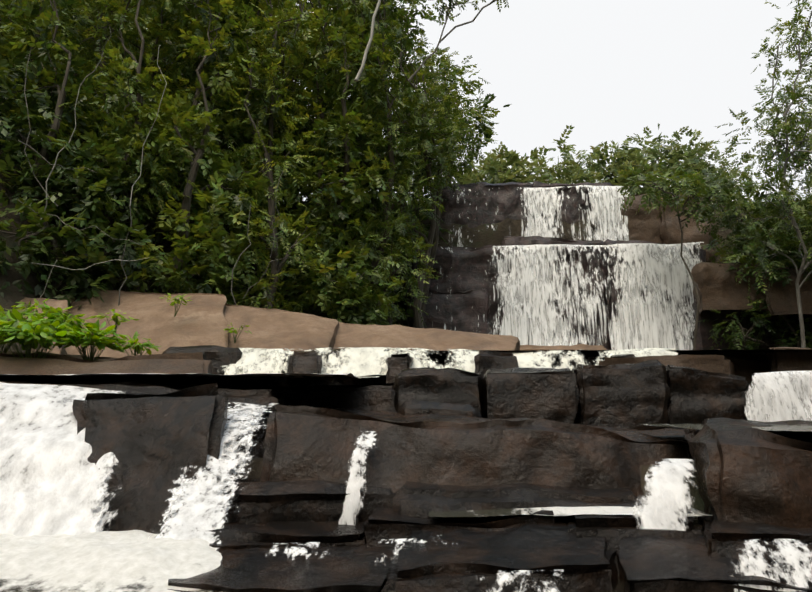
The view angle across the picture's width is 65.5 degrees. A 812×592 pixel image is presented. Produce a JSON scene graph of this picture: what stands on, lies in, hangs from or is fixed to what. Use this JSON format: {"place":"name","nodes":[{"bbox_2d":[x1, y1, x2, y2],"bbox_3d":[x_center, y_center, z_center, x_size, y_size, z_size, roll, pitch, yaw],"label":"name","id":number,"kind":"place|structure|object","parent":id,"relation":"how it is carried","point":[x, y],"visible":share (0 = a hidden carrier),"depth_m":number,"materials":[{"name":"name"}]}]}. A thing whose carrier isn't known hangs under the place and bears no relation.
{"place":"outdoors","nodes":[
{"label":"outdoors","id":0,"kind":"place"},
{"bbox_2d":[0,530,624,591],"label":"pool water","id":1,"kind":"structure","parent":0,"point":[124,561],"depth_m":4.04,"materials":[{"name":"white liquid"}]},
{"bbox_2d":[0,96,811,516],"bbox_3d":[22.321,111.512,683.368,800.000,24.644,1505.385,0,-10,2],"label":"bank","id":2,"kind":"structure","parent":0,"point":[482,236],"depth_m":17.39,"materials":[{"name":"soil"}]},
{"bbox_2d":[0,0,62,69],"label":"tree","id":3,"kind":"object","parent":2,"relation":"on","point":[5,6],"visible":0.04,"depth_m":20.66,"materials":[{"name":"green plant"}]},
{"bbox_2d":[0,0,72,137],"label":"tree","id":4,"kind":"object","parent":2,"relation":"on","point":[3,17],"visible":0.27,"depth_m":16.95,"materials":[{"name":"green plant"}]},
{"bbox_2d":[0,1,82,103],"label":"tree","id":5,"kind":"object","parent":2,"relation":"on","point":[15,26],"depth_m":23.16,"materials":[{"name":"green plant"}]},
{"bbox_2d":[3,0,86,120],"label":"tree","id":6,"kind":"object","parent":2,"relation":"on","point":[46,41],"depth_m":22.63,"materials":[{"name":"green plant"}]},
{"bbox_2d":[0,0,113,139],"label":"tree","id":7,"kind":"object","parent":2,"relation":"on","point":[21,21],"visible":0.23,"depth_m":19.37,"materials":[{"name":"green plant"}]},
{"bbox_2d":[0,0,165,309],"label":"tree","id":8,"kind":"object","parent":2,"relation":"on","point":[79,183],"visible":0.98,"depth_m":15.07,"materials":[{"name":"green plant"}]},
{"bbox_2d":[26,8,149,120],"bbox_3d":[-14.147,-10.228,27.497,7.456,12.565,7.070,5,-11,-27],"label":"tree","id":9,"kind":"object","parent":2,"relation":"on","point":[143,31],"visible":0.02,"depth_m":27.47,"materials":[{"name":"green plant"}]},
{"bbox_2d":[3,1,178,124],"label":"tree","id":10,"kind":"object","parent":2,"relation":"on","point":[138,50],"visible":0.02,"depth_m":23.47,"materials":[{"name":"green plant"}]},
{"bbox_2d":[0,0,188,199],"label":"tree","id":11,"kind":"object","parent":2,"relation":"on","point":[113,7],"visible":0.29,"depth_m":18.60,"materials":[{"name":"green plant"}]},
{"bbox_2d":[40,0,158,134],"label":"tree","id":12,"kind":"object","parent":2,"relation":"on","point":[86,64],"visible":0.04,"depth_m":20.94,"materials":[{"name":"green plant"}]},
{"bbox_2d":[62,2,153,133],"bbox_3d":[-11.085,-9.181,23.253,3.358,7.581,3.709,9,-13,-40],"label":"tree","id":13,"kind":"object","parent":2,"relation":"on","point":[98,51],"visible":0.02,"depth_m":23.03,"materials":[{"name":"green plant"}]},
{"bbox_2d":[59,0,211,292],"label":"tree","id":14,"kind":"object","parent":2,"relation":"on","point":[132,154],"visible":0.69,"depth_m":16.68,"materials":[{"name":"green plant"}]},
{"bbox_2d":[79,0,214,188],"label":"tree","id":15,"kind":"object","parent":2,"relation":"on","point":[170,62],"visible":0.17,"depth_m":21.05,"materials":[{"name":"green plant"}]},
{"bbox_2d":[123,0,188,101],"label":"tree","id":16,"kind":"object","parent":2,"relation":"on","point":[153,45],"visible":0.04,"depth_m":23.99,"materials":[{"name":"green plant"}]},
{"bbox_2d":[125,14,200,134],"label":"tree","id":17,"kind":"object","parent":2,"relation":"on","point":[153,37],"depth_m":28.26,"materials":[{"name":"green plant"}]},
{"bbox_2d":[141,0,243,192],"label":"tree","id":18,"kind":"object","parent":2,"relation":"on","point":[175,53],"visible":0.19,"depth_m":22.43,"materials":[{"name":"green plant"}]},
{"bbox_2d":[115,0,273,307],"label":"tree","id":19,"kind":"object","parent":2,"relation":"on","point":[201,273],"visible":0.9,"depth_m":16.84,"materials":[{"name":"green plant"}]},
{"bbox_2d":[136,0,266,271],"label":"tree","id":20,"kind":"object","parent":2,"relation":"on","point":[198,94],"visible":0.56,"depth_m":19.60,"materials":[{"name":"green plant"}]},
{"bbox_2d":[124,0,291,222],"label":"tree","id":21,"kind":"object","parent":2,"relation":"on","point":[234,114],"visible":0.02,"depth_m":24.61,"materials":[{"name":"green plant"}]},
{"bbox_2d":[154,0,263,262],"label":"tree","id":22,"kind":"object","parent":2,"relation":"on","point":[228,116],"visible":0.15,"depth_m":21.16,"materials":[{"name":"green plant"}]},
{"bbox_2d":[200,1,270,140],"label":"tree","id":23,"kind":"object","parent":2,"relation":"on","point":[240,80],"visible":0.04,"depth_m":24.77,"materials":[{"name":"green plant"}]},
{"bbox_2d":[206,0,292,285],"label":"tree","id":24,"kind":"object","parent":2,"relation":"on","point":[258,13],"visible":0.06,"depth_m":22.58,"materials":[{"name":"green plant"}]},
{"bbox_2d":[195,0,339,311],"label":"tree","id":25,"kind":"object","parent":2,"relation":"on","point":[282,47],"visible":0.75,"depth_m":20.44,"materials":[{"name":"green plant"}]},
{"bbox_2d":[188,1,349,314],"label":"tree","id":26,"kind":"object","parent":2,"relation":"on","point":[275,268],"visible":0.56,"depth_m":18.04,"materials":[{"name":"green plant"}]},
{"bbox_2d":[223,0,323,280],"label":"tree","id":27,"kind":"object","parent":2,"relation":"on","point":[300,34],"visible":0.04,"depth_m":24.92,"materials":[{"name":"green plant"}]},
{"bbox_2d":[246,0,343,310],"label":"tree","id":28,"kind":"object","parent":2,"relation":"on","point":[275,3],"visible":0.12,"depth_m":23.17,"materials":[{"name":"green plant"}]},
{"bbox_2d":[259,0,342,202],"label":"tree","id":29,"kind":"object","parent":2,"relation":"on","point":[306,57],"depth_m":30.09,"materials":[{"name":"green plant"}]},
{"bbox_2d":[236,9,382,308],"bbox_3d":[-4.270,-6.551,26.174,6.432,15.741,6.613,-3,-11,17],"label":"tree","id":30,"kind":"object","parent":2,"relation":"on","point":[298,189],"visible":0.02,"depth_m":25.34,"materials":[{"name":"green plant"}]},
{"bbox_2d":[18,290,607,357],"bbox_3d":[-1.937,0.865,15.499,19.216,1.989,6.881,3,-11,-17],"label":"slab rock","id":31,"kind":"object","parent":2,"relation":"on","point":[199,319],"visible":0.65,"depth_m":13.42,"materials":[{"name":"brown stone"}]},
{"bbox_2d":[267,0,381,316],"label":"tree","id":32,"kind":"object","parent":2,"relation":"on","point":[321,100],"visible":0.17,"depth_m":21.78,"materials":[{"name":"green plant"}]},
{"bbox_2d":[286,0,379,320],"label":"tree","id":33,"kind":"object","parent":2,"relation":"on","point":[308,100],"depth_m":24.97,"materials":[{"name":"green plant"}]},
{"bbox_2d":[270,0,405,325],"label":"tree","id":34,"kind":"object","parent":2,"relation":"on","point":[343,286],"visible":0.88,"depth_m":19.77,"materials":[{"name":"green plant"}]},
{"bbox_2d":[301,0,424,325],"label":"tree","id":35,"kind":"object","parent":2,"relation":"on","point":[405,45],"depth_m":28.25,"materials":[{"name":"green plant"}]},
{"bbox_2d":[305,0,422,324],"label":"tree","id":36,"kind":"object","parent":2,"relation":"on","point":[391,8],"visible":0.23,"depth_m":23.21,"materials":[{"name":"green plant"}]},
{"bbox_2d":[316,0,430,197],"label":"tree","id":37,"kind":"object","parent":2,"relation":"on","point":[408,16],"depth_m":31.84,"materials":[{"name":"green plant"}]},
{"bbox_2d":[340,0,427,324],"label":"tree","id":38,"kind":"object","parent":2,"relation":"on","point":[407,27],"visible":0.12,"depth_m":24.64,"materials":[{"name":"green plant"}]},
{"bbox_2d":[328,0,447,327],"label":"tree","id":39,"kind":"object","parent":2,"relation":"on","point":[388,221],"visible":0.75,"depth_m":21.27,"materials":[{"name":"green plant"}]},
{"bbox_2d":[0,345,811,591],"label":"ledge rock","id":40,"kind":"object","parent":2,"relation":"on","point":[154,436],"visible":0.52,"depth_m":4.88,"materials":[{"name":"black stone"}]},
{"bbox_2d":[0,371,811,591],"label":"cascade water","id":41,"kind":"structure","parent":40,"relation":"on","point":[51,482],"depth_m":5.13,"materials":[{"name":"white liquid"}]},
{"bbox_2d":[222,347,678,379],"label":"cascade water","id":42,"kind":"structure","parent":40,"relation":"on","point":[363,361],"depth_m":11.38,"materials":[{"name":"water"}]},
{"bbox_2d":[260,405,811,527],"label":"rock slab","id":43,"kind":"object","parent":40,"relation":"on","point":[745,473],"visible":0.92,"depth_m":5.23,"materials":[{"name":"brown stone"}]},
{"bbox_2d":[0,347,811,387],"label":"bank rock","id":44,"kind":"object","parent":2,"relation":"on","point":[746,365],"visible":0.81,"depth_m":9.80,"materials":[{"name":"brown stone"}]},
{"bbox_2d":[0,293,251,360],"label":"bank plant","id":45,"kind":"object","parent":44,"relation":"on","point":[46,332],"visible":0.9,"depth_m":9.97,"materials":[{"name":"green plant"}]},
{"bbox_2d":[18,0,811,309],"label":"dead branch","id":46,"kind":"object","parent":2,"relation":"on","point":[357,77],"visible":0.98,"depth_m":14.56,"materials":[{"name":"grey wood"}]},
{"bbox_2d":[368,0,477,272],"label":"tree","id":47,"kind":"object","parent":2,"relation":"on","point":[431,18],"visible":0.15,"depth_m":28.45,"materials":[{"name":"green plant"}]},
{"bbox_2d":[366,16,490,327],"bbox_3d":[0.810,-4.005,22.746,4.806,13.486,4.264,-6,-12,29],"label":"tree","id":48,"kind":"object","parent":2,"relation":"on","point":[428,163],"visible":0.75,"depth_m":22.92,"materials":[{"name":"green plant"}]},
{"bbox_2d":[392,47,497,327],"bbox_3d":[1.596,-3.913,24.861,4.490,13.656,4.156,0,-10,2],"label":"tree","id":49,"kind":"object","parent":2,"relation":"on","point":[432,257],"visible":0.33,"depth_m":25.33,"materials":[{"name":"green plant"}]},
{"bbox_2d":[402,46,510,201],"bbox_3d":[1.987,-8.409,31.238,6.569,9.001,5.987,0,-10,2],"label":"tree","id":50,"kind":"object","parent":2,"relation":"on","point":[481,127],"visible":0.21,"depth_m":30.86,"materials":[{"name":"green plant"}]},
{"bbox_2d":[407,0,508,81],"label":"tree","id":51,"kind":"object","parent":2,"relation":"on","point":[448,10],"visible":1,"depth_m":19.98,"materials":[{"name":"grey plant"}]},
{"bbox_2d":[423,144,549,188],"bbox_3d":[4.981,-6.401,38.530,7.916,7.605,9.840,0,-10,2],"label":"bush","id":52,"kind":"object","parent":2,"relation":"on","point":[494,168],"visible":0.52,"depth_m":37.03,"materials":[{"name":"green plant"}]},
{"bbox_2d":[483,141,594,183],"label":"bush","id":53,"kind":"object","parent":2,"relation":"on","point":[539,168],"visible":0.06,"depth_m":45.25,"materials":[{"name":"green plant"}]},
{"bbox_2d":[405,181,705,349],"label":"rock wall","id":54,"kind":"structure","parent":2,"relation":"on","point":[471,290],"depth_m":25.86,"materials":[{"name":"black stone"}]},
{"bbox_2d":[432,185,703,349],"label":"waterfall water","id":55,"kind":"structure","parent":54,"relation":"on","point":[657,271],"depth_m":24.82,"materials":[{"name":"white liquid"}]},
{"bbox_2d":[519,125,627,185],"bbox_3d":[9.994,-6.262,38.014,6.995,7.100,8.488,0,-10,2],"label":"bush","id":56,"kind":"object","parent":2,"relation":"on","point":[590,175],"visible":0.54,"depth_m":37.13,"materials":[{"name":"green plant"}]},
{"bbox_2d":[560,132,670,194],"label":"bush","id":57,"kind":"object","parent":2,"relation":"on","point":[613,169],"visible":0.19,"depth_m":41.08,"materials":[{"name":"green plant"}]},
{"bbox_2d":[599,133,659,192],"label":"tree","id":58,"kind":"object","parent":2,"relation":"on","point":[626,141],"visible":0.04,"depth_m":45.11,"materials":[{"name":"green plant"}]},
{"bbox_2d":[595,142,719,201],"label":"tree","id":59,"kind":"object","parent":2,"relation":"on","point":[679,155],"visible":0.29,"depth_m":35.41,"materials":[{"name":"green plant"}]},
{"bbox_2d":[617,159,745,349],"bbox_3d":[10.030,-1.232,22.804,4.305,8.107,3.643,-3,-11,16],"label":"cliff top tree","id":60,"kind":"object","parent":2,"relation":"on","point":[653,193],"visible":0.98,"depth_m":22.66,"materials":[{"name":"green plant"}]},
{"bbox_2d":[632,123,756,201],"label":"tree","id":61,"kind":"object","parent":2,"relation":"on","point":[705,145],"visible":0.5,"depth_m":38.34,"materials":[{"name":"green plant"}]},
{"bbox_2d":[646,145,761,201],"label":"tree","id":62,"kind":"object","parent":2,"relation":"on","point":[730,172],"visible":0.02,"depth_m":42.20,"materials":[{"name":"green plant"}]},
{"bbox_2d":[618,193,811,321],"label":"cliff rock","id":63,"kind":"object","parent":2,"relation":"on","point":[718,287],"visible":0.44,"depth_m":22.30,"materials":[{"name":"brown stone"}]},
{"bbox_2d":[650,167,789,266],"bbox_3d":[12.459,-1.212,24.031,4.794,8.267,3.785,3,-11,-16],"label":"cliff top tree","id":64,"kind":"object","parent":2,"relation":"on","point":[715,230],"visible":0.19,"depth_m":24.12,"materials":[{"name":"green plant"}]},
{"bbox_2d":[693,297,794,349],"bbox_3d":[11.811,1.302,22.023,2.713,2.940,2.751,2,-10,-12],"label":"shrub","id":65,"kind":"object","parent":2,"relation":"on","point":[741,337],"visible":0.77,"depth_m":21.87,"materials":[{"name":"green plant"}]},
{"bbox_2d":[692,301,811,349],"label":"recess rock","id":66,"kind":"object","parent":2,"relation":"on","point":[704,341],"visible":0.23,"depth_m":23.01,"materials":[{"name":"black stone"}]},
{"bbox_2d":[699,191,811,347],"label":"cliff top tree","id":67,"kind":"object","parent":2,"relation":"on","point":[737,229],"visible":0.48,"depth_m":22.09,"materials":[{"name":"green plant"}]},
{"bbox_2d":[714,0,811,347],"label":"tree","id":68,"kind":"object","parent":2,"relation":"on","point":[773,206],"visible":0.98,"depth_m":21.11,"materials":[{"name":"green plant"}]},
{"bbox_2d":[722,214,811,265],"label":"cliff top tree","id":69,"kind":"object","parent":2,"relation":"on","point":[762,223],"visible":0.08,"depth_m":25.40,"materials":[{"name":"green plant"}]},
{"bbox_2d":[732,19,811,269],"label":"tree","id":70,"kind":"object","parent":2,"relation":"on","point":[763,49],"visible":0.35,"depth_m":25.52,"materials":[{"name":"green plant"}]},
{"bbox_2d":[744,301,811,349],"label":"shrub","id":71,"kind":"object","parent":2,"relation":"on","point":[777,323],"visible":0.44,"depth_m":22.19,"materials":[{"name":"green plant"}]},
{"bbox_2d":[765,0,811,236],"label":"tree","id":72,"kind":"object","parent":2,"relation":"on","point":[804,113],"visible":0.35,"depth_m":23.65,"materials":[{"name":"green plant"}]},
{"bbox_2d":[773,9,811,231],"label":"tree","id":73,"kind":"object","parent":2,"relation":"on","point":[781,32],"visible":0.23,"depth_m":26.52,"materials":[{"name":"green plant"}]},
{"bbox_2d":[777,314,811,347],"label":"shrub","id":74,"kind":"object","parent":2,"relation":"on","point":[797,325],"visible":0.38,"depth_m":22.07,"materials":[{"name":"green plant"}]},
{"bbox_2d":[802,49,811,149],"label":"tree","id":75,"kind":"object","parent":2,"relation":"on","point":[809,66],"visible":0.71,"depth_m":22.28,"materials":[{"name":"green plant"}]},
{"bbox_2d":[0,349,811,516],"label":"shelf water","id":76,"kind":"structure","parent":0,"point":[601,510],"depth_m":6.07,"materials":[{"name":"white liquid"}]},
{"bbox_2d":[229,0,811,203],"label":"sky","id":77,"kind":"structure","parent":0,"point":[608,70],"materials":[{"name":"white"}]}
]}

